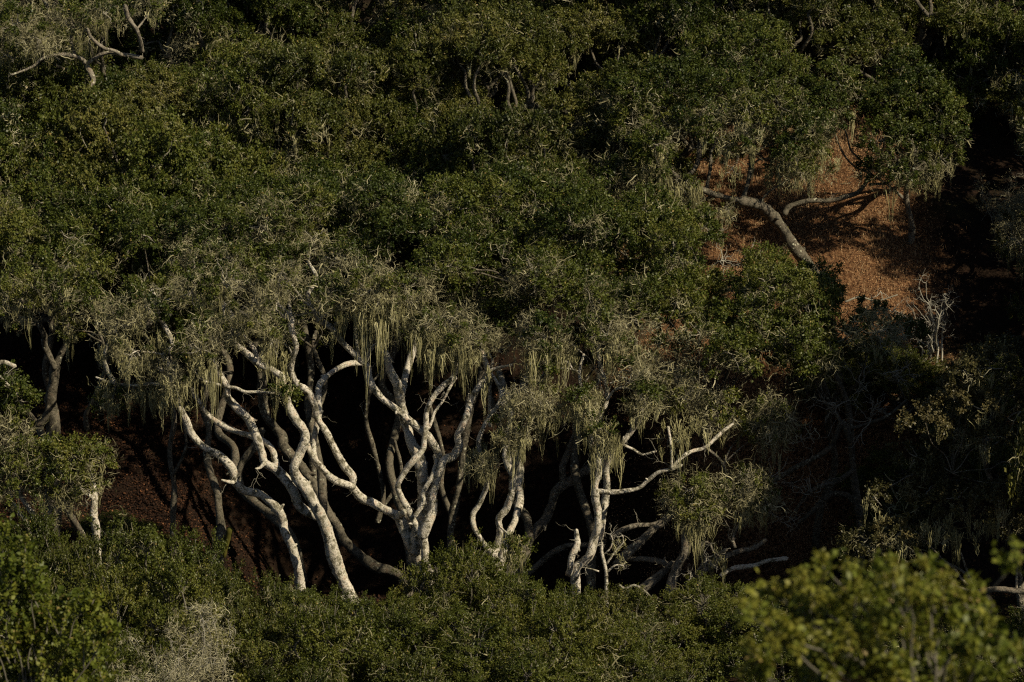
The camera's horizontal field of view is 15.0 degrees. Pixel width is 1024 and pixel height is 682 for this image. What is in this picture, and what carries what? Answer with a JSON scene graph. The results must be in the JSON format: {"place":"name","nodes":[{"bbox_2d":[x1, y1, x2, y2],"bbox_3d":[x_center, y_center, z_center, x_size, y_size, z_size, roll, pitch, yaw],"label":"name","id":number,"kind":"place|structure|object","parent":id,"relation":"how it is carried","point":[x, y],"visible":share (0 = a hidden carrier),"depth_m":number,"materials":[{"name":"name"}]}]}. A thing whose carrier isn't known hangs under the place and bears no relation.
{"place":"outdoors","nodes":[
{"label":"outdoors","id":0,"kind":"place"},
{"bbox_2d":[0,0,1023,681],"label":"ground","id":1,"kind":"structure","parent":0,"point":[980,282],"depth_m":68.89,"materials":[{"name":"soil"}]},
{"bbox_2d":[0,359,44,419],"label":"oak tree","id":2,"kind":"object","parent":1,"relation":"on","point":[20,386],"visible":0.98,"depth_m":61.61,"materials":[{"name":"green plant"}]},
{"bbox_2d":[0,488,91,617],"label":"bush","id":3,"kind":"object","parent":1,"relation":"on","point":[44,531],"visible":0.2,"depth_m":60.27,"materials":[{"name":"green plant"}]},
{"bbox_2d":[0,0,93,95],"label":"oak tree","id":4,"kind":"object","parent":1,"relation":"on","point":[38,4],"visible":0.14,"depth_m":73.47,"materials":[{"name":"green plant"}]},
{"bbox_2d":[0,82,113,309],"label":"oak tree","id":5,"kind":"object","parent":1,"relation":"on","point":[8,149],"visible":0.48,"depth_m":68.58,"materials":[{"name":"green plant"}]},
{"bbox_2d":[0,512,126,681],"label":"shrub","id":6,"kind":"object","parent":1,"relation":"on","point":[24,637],"visible":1,"depth_m":28.07,"materials":[{"name":"green plant"}]},
{"bbox_2d":[0,392,128,564],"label":"oak tree","id":7,"kind":"object","parent":1,"relation":"on","point":[22,452],"visible":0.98,"depth_m":60.85,"materials":[{"name":"green plant"}]},
{"bbox_2d":[0,47,128,201],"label":"oak tree","id":8,"kind":"object","parent":1,"relation":"on","point":[26,80],"visible":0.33,"depth_m":70.14,"materials":[{"name":"green plant"}]},
{"bbox_2d":[0,170,129,554],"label":"oak tree","id":9,"kind":"object","parent":1,"relation":"on","point":[75,239],"visible":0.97,"depth_m":64.05,"materials":[{"name":"green plant"}]},
{"bbox_2d":[8,81,122,153],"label":"oak tree","id":10,"kind":"object","parent":1,"relation":"on","point":[45,103],"visible":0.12,"depth_m":70.00,"materials":[{"name":"green plant"}]},
{"bbox_2d":[12,0,128,64],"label":"oak tree","id":11,"kind":"object","parent":1,"relation":"on","point":[67,43],"visible":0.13,"depth_m":73.43,"materials":[{"name":"green plant"}]},
{"bbox_2d":[2,530,155,662],"bbox_3d":[-6.508,4.368,59.281,2.726,2.694,2.674,-11,16,-41],"label":"bush","id":12,"kind":"object","parent":1,"relation":"on","point":[82,565],"visible":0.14,"depth_m":59.38,"materials":[{"name":"green plant"}]},
{"bbox_2d":[0,0,171,111],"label":"oak tree","id":13,"kind":"object","parent":1,"relation":"on","point":[75,15],"visible":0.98,"depth_m":69.64,"materials":[{"name":"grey plant"}]},
{"bbox_2d":[5,79,185,366],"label":"oak tree","id":14,"kind":"object","parent":1,"relation":"on","point":[102,124],"visible":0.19,"depth_m":68.48,"materials":[{"name":"green plant"}]},
{"bbox_2d":[11,616,186,681],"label":"bush","id":15,"kind":"object","parent":1,"relation":"on","point":[126,655],"visible":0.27,"depth_m":56.20,"materials":[{"name":"green plant"}]},
{"bbox_2d":[24,0,215,74],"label":"oak tree","id":16,"kind":"object","parent":1,"relation":"on","point":[121,19],"visible":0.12,"depth_m":73.73,"materials":[{"name":"green plant"}]},
{"bbox_2d":[40,53,215,168],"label":"oak tree","id":17,"kind":"object","parent":1,"relation":"on","point":[77,75],"visible":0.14,"depth_m":70.70,"materials":[{"name":"green plant"}]},
{"bbox_2d":[0,348,269,601],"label":"rust litter","id":18,"kind":"object","parent":1,"relation":"on","point":[151,473],"visible":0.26,"depth_m":67.62,"materials":[{"name":"plant"}]},
{"bbox_2d":[109,290,196,560],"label":"oak tree","id":19,"kind":"object","parent":1,"relation":"on","point":[174,496],"visible":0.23,"depth_m":63.98,"materials":[{"name":"green plant"}]},
{"bbox_2d":[90,56,223,155],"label":"oak tree","id":20,"kind":"object","parent":1,"relation":"on","point":[150,97],"visible":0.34,"depth_m":70.62,"materials":[{"name":"green plant"}]},
{"bbox_2d":[75,511,242,679],"bbox_3d":[-5.402,3.875,60.217,3.200,2.687,3.110,-4,13,-20],"label":"bush","id":21,"kind":"object","parent":1,"relation":"on","point":[146,557],"visible":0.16,"depth_m":59.83,"materials":[{"name":"green plant"}]},
{"bbox_2d":[110,610,219,681],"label":"lichened shrub","id":22,"kind":"object","parent":1,"relation":"on","point":[181,666],"visible":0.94,"depth_m":55.73,"materials":[{"name":"plant"}]},
{"bbox_2d":[81,530,270,681],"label":"bush","id":23,"kind":"object","parent":1,"relation":"on","point":[151,614],"visible":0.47,"depth_m":57.95,"materials":[{"name":"green plant"}]},
{"bbox_2d":[95,0,269,75],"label":"oak tree","id":24,"kind":"object","parent":1,"relation":"on","point":[192,12],"visible":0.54,"depth_m":73.40,"materials":[{"name":"green plant"}]},
{"bbox_2d":[84,161,307,592],"bbox_3d":[-5.442,0.475,65.535,3.650,6.432,10.139,-1,12,-7],"label":"oak tree","id":25,"kind":"object","parent":1,"relation":"on","point":[174,230],"visible":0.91,"depth_m":63.80,"materials":[{"name":"green plant"}]},
{"bbox_2d":[87,102,316,345],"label":"oak tree","id":26,"kind":"object","parent":1,"relation":"on","point":[179,147],"visible":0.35,"depth_m":67.86,"materials":[{"name":"green plant"}]},
{"bbox_2d":[181,598,244,681],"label":"lichened shrub","id":27,"kind":"object","parent":1,"relation":"on","point":[203,637],"visible":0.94,"depth_m":56.72,"materials":[{"name":"plant"}]},
{"bbox_2d":[171,298,265,571],"bbox_3d":[-4.742,1.876,63.534,1.162,5.102,3.028,-4,13,-17],"label":"oak tree","id":28,"kind":"object","parent":1,"relation":"on","point":[245,458],"visible":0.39,"depth_m":63.11,"materials":[{"name":"grey plant"}]},
{"bbox_2d":[140,27,332,174],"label":"oak tree","id":29,"kind":"object","parent":1,"relation":"on","point":[225,75],"visible":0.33,"depth_m":70.66,"materials":[{"name":"green plant"}]},
{"bbox_2d":[160,552,314,676],"bbox_3d":[-4.204,4.332,59.624,2.628,2.183,2.822,1,12,3],"label":"bush","id":30,"kind":"object","parent":1,"relation":"on","point":[235,586],"visible":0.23,"depth_m":59.17,"materials":[{"name":"green plant"}]},
{"bbox_2d":[172,594,307,681],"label":"bush","id":31,"kind":"object","parent":1,"relation":"on","point":[278,633],"visible":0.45,"depth_m":57.75,"materials":[{"name":"green plant"}]},
{"bbox_2d":[137,0,349,74],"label":"oak tree","id":32,"kind":"object","parent":1,"relation":"on","point":[183,48],"visible":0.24,"depth_m":73.61,"materials":[{"name":"green plant"}]},
{"bbox_2d":[184,77,326,174],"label":"oak tree","id":33,"kind":"object","parent":1,"relation":"on","point":[222,114],"visible":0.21,"depth_m":70.41,"materials":[{"name":"green plant"}]},
{"bbox_2d":[166,168,369,602],"bbox_3d":[-3.944,0.503,64.867,3.319,6.415,9.162,0,12,0],"label":"oak tree","id":34,"kind":"object","parent":1,"relation":"on","point":[285,219],"visible":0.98,"depth_m":61.58,"materials":[{"name":"green plant"}]},
{"bbox_2d":[190,0,351,63],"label":"oak tree","id":35,"kind":"object","parent":1,"relation":"on","point":[280,8],"visible":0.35,"depth_m":73.58,"materials":[{"name":"green plant"}]},
{"bbox_2d":[243,656,338,681],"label":"bush","id":36,"kind":"object","parent":1,"relation":"on","point":[302,669],"visible":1,"depth_m":56.58,"materials":[{"name":"green plant"}]},
{"bbox_2d":[179,159,419,376],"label":"oak tree","id":37,"kind":"object","parent":1,"relation":"on","point":[328,169],"visible":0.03,"depth_m":68.11,"materials":[{"name":"green plant"}]},
{"bbox_2d":[206,31,421,175],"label":"oak tree","id":38,"kind":"object","parent":1,"relation":"on","point":[316,71],"visible":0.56,"depth_m":70.17,"materials":[{"name":"green plant"}]},
{"bbox_2d":[259,577,388,661],"bbox_3d":[-2.899,4.304,59.849,2.675,1.387,2.628,-1,12,-6],"label":"bush","id":39,"kind":"object","parent":1,"relation":"on","point":[305,592],"visible":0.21,"depth_m":59.57,"materials":[{"name":"green plant"}]},
{"bbox_2d":[211,580,437,681],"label":"bush","id":40,"kind":"object","parent":1,"relation":"on","point":[365,651],"visible":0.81,"depth_m":57.40,"materials":[{"name":"green plant"}]},
{"bbox_2d":[246,277,412,596],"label":"oak tree","id":41,"kind":"object","parent":1,"relation":"on","point":[368,562],"visible":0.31,"depth_m":65.28,"materials":[{"name":"grey plant"}]},
{"bbox_2d":[280,0,391,58],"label":"oak tree","id":42,"kind":"object","parent":1,"relation":"on","point":[325,38],"visible":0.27,"depth_m":73.73,"materials":[{"name":"green plant"}]},
{"bbox_2d":[273,93,426,178],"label":"oak tree","id":43,"kind":"object","parent":1,"relation":"on","point":[366,152],"visible":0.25,"depth_m":70.29,"materials":[{"name":"green plant"}]},
{"bbox_2d":[271,0,432,56],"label":"oak tree","id":44,"kind":"object","parent":1,"relation":"on","point":[356,4],"visible":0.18,"depth_m":73.87,"materials":[{"name":"green plant"}]},
{"bbox_2d":[269,157,477,347],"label":"oak tree","id":45,"kind":"object","parent":1,"relation":"on","point":[401,255],"visible":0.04,"depth_m":68.64,"materials":[{"name":"green plant"}]},
{"bbox_2d":[271,151,519,603],"bbox_3d":[-2.732,0.498,65.318,3.846,6.521,10.082,-3,12,-14],"label":"oak tree","id":46,"kind":"object","parent":1,"relation":"on","point":[363,256],"visible":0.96,"depth_m":61.68,"materials":[{"name":"green plant"}]},
{"bbox_2d":[309,644,482,681],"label":"bush","id":47,"kind":"object","parent":1,"relation":"on","point":[397,668],"visible":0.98,"depth_m":56.79,"materials":[{"name":"green plant"}]},
{"bbox_2d":[328,584,465,675],"bbox_3d":[-1.872,4.490,59.975,2.616,1.437,2.658,-4,13,-18],"label":"bush","id":48,"kind":"object","parent":1,"relation":"on","point":[392,602],"visible":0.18,"depth_m":59.63,"materials":[{"name":"green plant"}]},
{"bbox_2d":[314,46,494,180],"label":"oak tree","id":49,"kind":"object","parent":1,"relation":"on","point":[432,80],"visible":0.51,"depth_m":70.89,"materials":[{"name":"green plant"}]},
{"bbox_2d":[356,0,481,92],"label":"oak tree","id":50,"kind":"object","parent":1,"relation":"on","point":[399,4],"visible":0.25,"depth_m":73.96,"materials":[{"name":"green plant"}]},
{"bbox_2d":[363,82,483,173],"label":"oak tree","id":51,"kind":"object","parent":1,"relation":"on","point":[400,142],"visible":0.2,"depth_m":70.68,"materials":[{"name":"green plant"}]},
{"bbox_2d":[360,297,489,579],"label":"oak tree","id":52,"kind":"object","parent":1,"relation":"on","point":[452,510],"visible":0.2,"depth_m":65.11,"materials":[{"name":"grey plant"}]},
{"bbox_2d":[338,597,518,681],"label":"bush","id":53,"kind":"object","parent":1,"relation":"on","point":[415,629],"visible":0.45,"depth_m":58.26,"materials":[{"name":"green plant"}]},
{"bbox_2d":[385,527,536,670],"bbox_3d":[-0.783,3.989,60.358,2.775,2.246,2.781,11,16,42],"label":"bush","id":54,"kind":"object","parent":1,"relation":"on","point":[455,587],"visible":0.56,"depth_m":60.17,"materials":[{"name":"green plant"}]},
{"bbox_2d":[364,0,584,80],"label":"oak tree","id":55,"kind":"object","parent":1,"relation":"on","point":[383,26],"visible":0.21,"depth_m":73.55,"materials":[{"name":"green plant"}]},
{"bbox_2d":[373,0,600,157],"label":"oak tree","id":56,"kind":"object","parent":1,"relation":"on","point":[502,42],"visible":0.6,"depth_m":71.35,"materials":[{"name":"green plant"}]},
{"bbox_2d":[395,97,611,342],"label":"oak tree","id":57,"kind":"object","parent":1,"relation":"on","point":[482,134],"visible":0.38,"depth_m":68.73,"materials":[{"name":"green plant"}]},
{"bbox_2d":[404,153,612,577],"bbox_3d":[-0.212,0.537,64.869,3.819,6.435,9.254,0,12,0],"label":"oak tree","id":58,"kind":"object","parent":1,"relation":"on","point":[461,207],"visible":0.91,"depth_m":64.29,"materials":[{"name":"green plant"}]},
{"bbox_2d":[430,0,588,111],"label":"oak tree","id":59,"kind":"object","parent":1,"relation":"on","point":[484,74],"visible":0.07,"depth_m":73.73,"materials":[{"name":"green plant"}]},
{"bbox_2d":[0,323,1023,655],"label":"leaf mould","id":60,"kind":"object","parent":1,"relation":"on","point":[966,557],"visible":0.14,"depth_m":68.14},
{"bbox_2d":[445,627,624,681],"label":"bush","id":61,"kind":"object","parent":1,"relation":"on","point":[533,665],"visible":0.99,"depth_m":56.63,"materials":[{"name":"green plant"}]},
{"bbox_2d":[475,569,603,651],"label":"bush","id":62,"kind":"object","parent":1,"relation":"on","point":[533,589],"visible":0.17,"depth_m":59.97,"materials":[{"name":"green plant"}]},
{"bbox_2d":[434,580,669,681],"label":"bush","id":63,"kind":"object","parent":1,"relation":"on","point":[554,622],"visible":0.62,"depth_m":57.90,"materials":[{"name":"green plant"}]},
{"bbox_2d":[495,0,649,127],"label":"oak tree","id":64,"kind":"object","parent":1,"relation":"on","point":[572,29],"visible":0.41,"depth_m":73.08,"materials":[{"name":"green plant"}]},
{"bbox_2d":[512,313,632,591],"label":"oak tree","id":65,"kind":"object","parent":1,"relation":"on","point":[564,483],"visible":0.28,"depth_m":65.86,"materials":[{"name":"grey plant"}]},
{"bbox_2d":[471,0,685,92],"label":"oak tree","id":66,"kind":"object","parent":1,"relation":"on","point":[638,45],"visible":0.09,"depth_m":73.47,"materials":[{"name":"green plant"}]},
{"bbox_2d":[580,525,637,603],"bbox_3d":[1.486,3.738,61.588,0.829,1.705,0.624,-7,14,-29],"label":"dead snag","id":67,"kind":"object","parent":1,"relation":"on","point":[604,562],"visible":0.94,"depth_m":61.53,"materials":[{"name":"grey wood"}]},
{"bbox_2d":[556,82,667,205],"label":"oak tree","id":68,"kind":"object","parent":1,"relation":"on","point":[597,111],"visible":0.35,"depth_m":71.18,"materials":[{"name":"green plant"}]},
{"bbox_2d":[557,579,679,664],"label":"bush","id":69,"kind":"object","parent":1,"relation":"on","point":[622,604],"visible":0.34,"depth_m":59.81,"materials":[{"name":"green plant"}]},
{"bbox_2d":[508,161,733,594],"bbox_3d":[1.740,0.661,64.796,3.642,6.422,8.734,0,12,0],"label":"oak tree","id":70,"kind":"object","parent":1,"relation":"on","point":[598,220],"visible":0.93,"depth_m":63.17,"materials":[{"name":"green plant"}]},
{"bbox_2d":[574,662,705,681],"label":"bush","id":71,"kind":"object","parent":1,"relation":"on","point":[660,674],"visible":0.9,"depth_m":56.85,"materials":[{"name":"green plant"}]},
{"bbox_2d":[556,49,748,193],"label":"oak tree","id":72,"kind":"object","parent":1,"relation":"on","point":[588,88],"visible":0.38,"depth_m":71.17,"materials":[{"name":"green plant"}]},
{"bbox_2d":[574,604,735,681],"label":"bush","id":73,"kind":"object","parent":1,"relation":"on","point":[706,666],"visible":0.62,"depth_m":58.47,"materials":[{"name":"green plant"}]},
{"bbox_2d":[577,0,763,138],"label":"oak tree","id":74,"kind":"object","parent":1,"relation":"on","point":[691,15],"visible":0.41,"depth_m":72.88,"materials":[{"name":"green plant"}]},
{"bbox_2d":[564,0,814,80],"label":"oak tree","id":75,"kind":"object","parent":1,"relation":"on","point":[633,13],"visible":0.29,"depth_m":73.43,"materials":[{"name":"green plant"}]},
{"bbox_2d":[609,198,819,602],"bbox_3d":[3.311,0.997,63.893,3.502,5.929,6.736,0,12,0],"label":"oak tree","id":76,"kind":"object","parent":1,"relation":"on","point":[732,326],"visible":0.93,"depth_m":62.55,"materials":[{"name":"green plant"}]},
{"bbox_2d":[629,570,806,673],"bbox_3d":[3.023,4.245,60.341,2.894,1.482,2.912,8,15,35],"label":"bush","id":77,"kind":"object","parent":1,"relation":"on","point":[692,617],"visible":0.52,"depth_m":59.89,"materials":[{"name":"green plant"}]},
{"bbox_2d":[586,10,872,271],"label":"oak tree","id":78,"kind":"object","parent":1,"relation":"on","point":[807,134],"visible":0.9,"depth_m":69.50,"materials":[{"name":"green plant"}]},
{"bbox_2d":[681,597,853,681],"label":"bush","id":79,"kind":"object","parent":1,"relation":"on","point":[737,655],"visible":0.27,"depth_m":59.04,"materials":[{"name":"green plant"}]},
{"bbox_2d":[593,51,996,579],"bbox_3d":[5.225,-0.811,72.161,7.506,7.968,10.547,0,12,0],"label":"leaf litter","id":80,"kind":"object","parent":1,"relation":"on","point":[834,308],"visible":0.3,"depth_m":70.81,"materials":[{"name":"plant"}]},
{"bbox_2d":[646,110,966,575],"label":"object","id":81,"kind":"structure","parent":1,"relation":"on","point":[845,231],"depth_m":70.96,"materials":[{"name":"plant"}]},
{"bbox_2d":[691,0,922,145],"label":"oak tree","id":82,"kind":"object","parent":1,"relation":"on","point":[820,12],"visible":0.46,"depth_m":72.87,"materials":[{"name":"green plant"}]},
{"bbox_2d":[712,254,934,587],"bbox_3d":[5.208,2.071,65.302,3.760,7.021,6.230,0,12,0],"label":"oak tree","id":83,"kind":"object","parent":1,"relation":"on","point":[813,343],"visible":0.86,"depth_m":63.52,"materials":[{"name":"green plant"}]},
{"bbox_2d":[777,359,891,411],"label":"bush","id":84,"kind":"object","parent":1,"relation":"on","point":[830,386],"visible":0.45,"depth_m":68.58,"materials":[{"name":"green plant"}]},
{"bbox_2d":[784,568,921,676],"bbox_3d":[5.258,4.285,60.109,2.564,1.608,2.511,9,15,37],"label":"bush","id":85,"kind":"object","parent":1,"relation":"on","point":[890,644],"visible":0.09,"depth_m":59.77,"materials":[{"name":"green plant"}]},
{"bbox_2d":[803,340,923,395],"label":"bush","id":86,"kind":"object","parent":1,"relation":"on","point":[855,373],"visible":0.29,"depth_m":68.62,"materials":[{"name":"green plant"}]},
{"bbox_2d":[827,441,923,504],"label":"bush","id":87,"kind":"object","parent":1,"relation":"on","point":[879,455],"visible":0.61,"depth_m":67.69,"materials":[{"name":"green plant"}]},
{"bbox_2d":[728,534,1023,681],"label":"shrub","id":88,"kind":"object","parent":1,"relation":"on","point":[830,623],"visible":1,"depth_m":13.94,"materials":[{"name":"green plant"}]},
{"bbox_2d":[798,0,958,105],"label":"oak tree","id":89,"kind":"object","parent":1,"relation":"on","point":[907,14],"visible":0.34,"depth_m":74.39,"materials":[{"name":"green plant"}]},
{"bbox_2d":[836,496,942,551],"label":"bush","id":90,"kind":"object","parent":1,"relation":"on","point":[872,511],"visible":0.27,"depth_m":66.67,"materials":[{"name":"green plant"}]},
{"bbox_2d":[833,342,957,408],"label":"bush","id":91,"kind":"object","parent":1,"relation":"on","point":[926,378],"visible":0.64,"depth_m":68.37,"materials":[{"name":"green plant"}]},
{"bbox_2d":[807,0,996,108],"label":"oak tree","id":92,"kind":"object","parent":1,"relation":"on","point":[924,38],"visible":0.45,"depth_m":73.36,"materials":[{"name":"green plant"}]},
{"bbox_2d":[839,42,974,243],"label":"oak tree","id":93,"kind":"object","parent":1,"relation":"on","point":[910,165],"visible":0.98,"depth_m":69.92,"materials":[{"name":"green plant"}]},
{"bbox_2d":[873,268,959,364],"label":"dead shrub","id":94,"kind":"object","parent":1,"relation":"on","point":[934,336],"visible":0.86,"depth_m":69.12,"materials":[{"name":"plant"}]},
{"bbox_2d":[831,330,1023,621],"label":"oak tree","id":95,"kind":"object","parent":1,"relation":"on","point":[975,368],"visible":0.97,"depth_m":59.83,"materials":[{"name":"green plant"}]},
{"bbox_2d":[879,0,1023,96],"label":"oak tree","id":96,"kind":"object","parent":1,"relation":"on","point":[937,40],"visible":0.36,"depth_m":74.41,"materials":[{"name":"green plant"}]},
{"bbox_2d":[900,0,1023,82],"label":"oak tree","id":97,"kind":"object","parent":1,"relation":"on","point":[981,13],"visible":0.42,"depth_m":73.70,"materials":[{"name":"green plant"}]},
{"bbox_2d":[913,405,1014,476],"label":"bush","id":98,"kind":"object","parent":1,"relation":"on","point":[973,455],"visible":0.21,"depth_m":66.95,"materials":[{"name":"green plant"}]},
{"bbox_2d":[908,362,1021,418],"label":"bush","id":99,"kind":"object","parent":1,"relation":"on","point":[958,380],"visible":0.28,"depth_m":67.95,"materials":[{"name":"green plant"}]},
{"bbox_2d":[915,598,1023,681],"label":"bush","id":100,"kind":"object","parent":1,"relation":"on","point":[1013,623],"visible":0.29,"depth_m":58.83,"materials":[{"name":"green plant"}]},
{"bbox_2d":[930,0,1023,139],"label":"oak tree","id":101,"kind":"object","parent":1,"relation":"on","point":[970,81],"visible":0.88,"depth_m":73.39,"materials":[{"name":"green plant"}]},
{"bbox_2d":[954,440,1018,501],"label":"bush","id":102,"kind":"object","parent":1,"relation":"on","point":[997,459],"visible":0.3,"depth_m":66.59,"materials":[{"name":"green plant"}]},
{"bbox_2d":[970,168,1023,225],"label":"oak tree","id":103,"kind":"object","parent":1,"relation":"on","point":[988,204],"visible":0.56,"depth_m":71.72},
{"bbox_2d":[984,63,1023,135],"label":"oak tree","id":104,"kind":"object","parent":1,"relation":"on","point":[1000,99],"visible":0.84,"depth_m":72.01,"materials":[{"name":"green plant"}]},
{"bbox_2d":[986,106,1023,290],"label":"oak tree","id":105,"kind":"object","parent":1,"relation":"on","point":[1000,245],"visible":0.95,"depth_m":69.56,"materials":[{"name":"green plant"}]},
{"bbox_2d":[1004,408,1023,500],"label":"oak tree","id":106,"kind":"object","parent":1,"relation":"on","point":[1019,454],"visible":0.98,"depth_m":58.44,"materials":[{"name":"green plant"}]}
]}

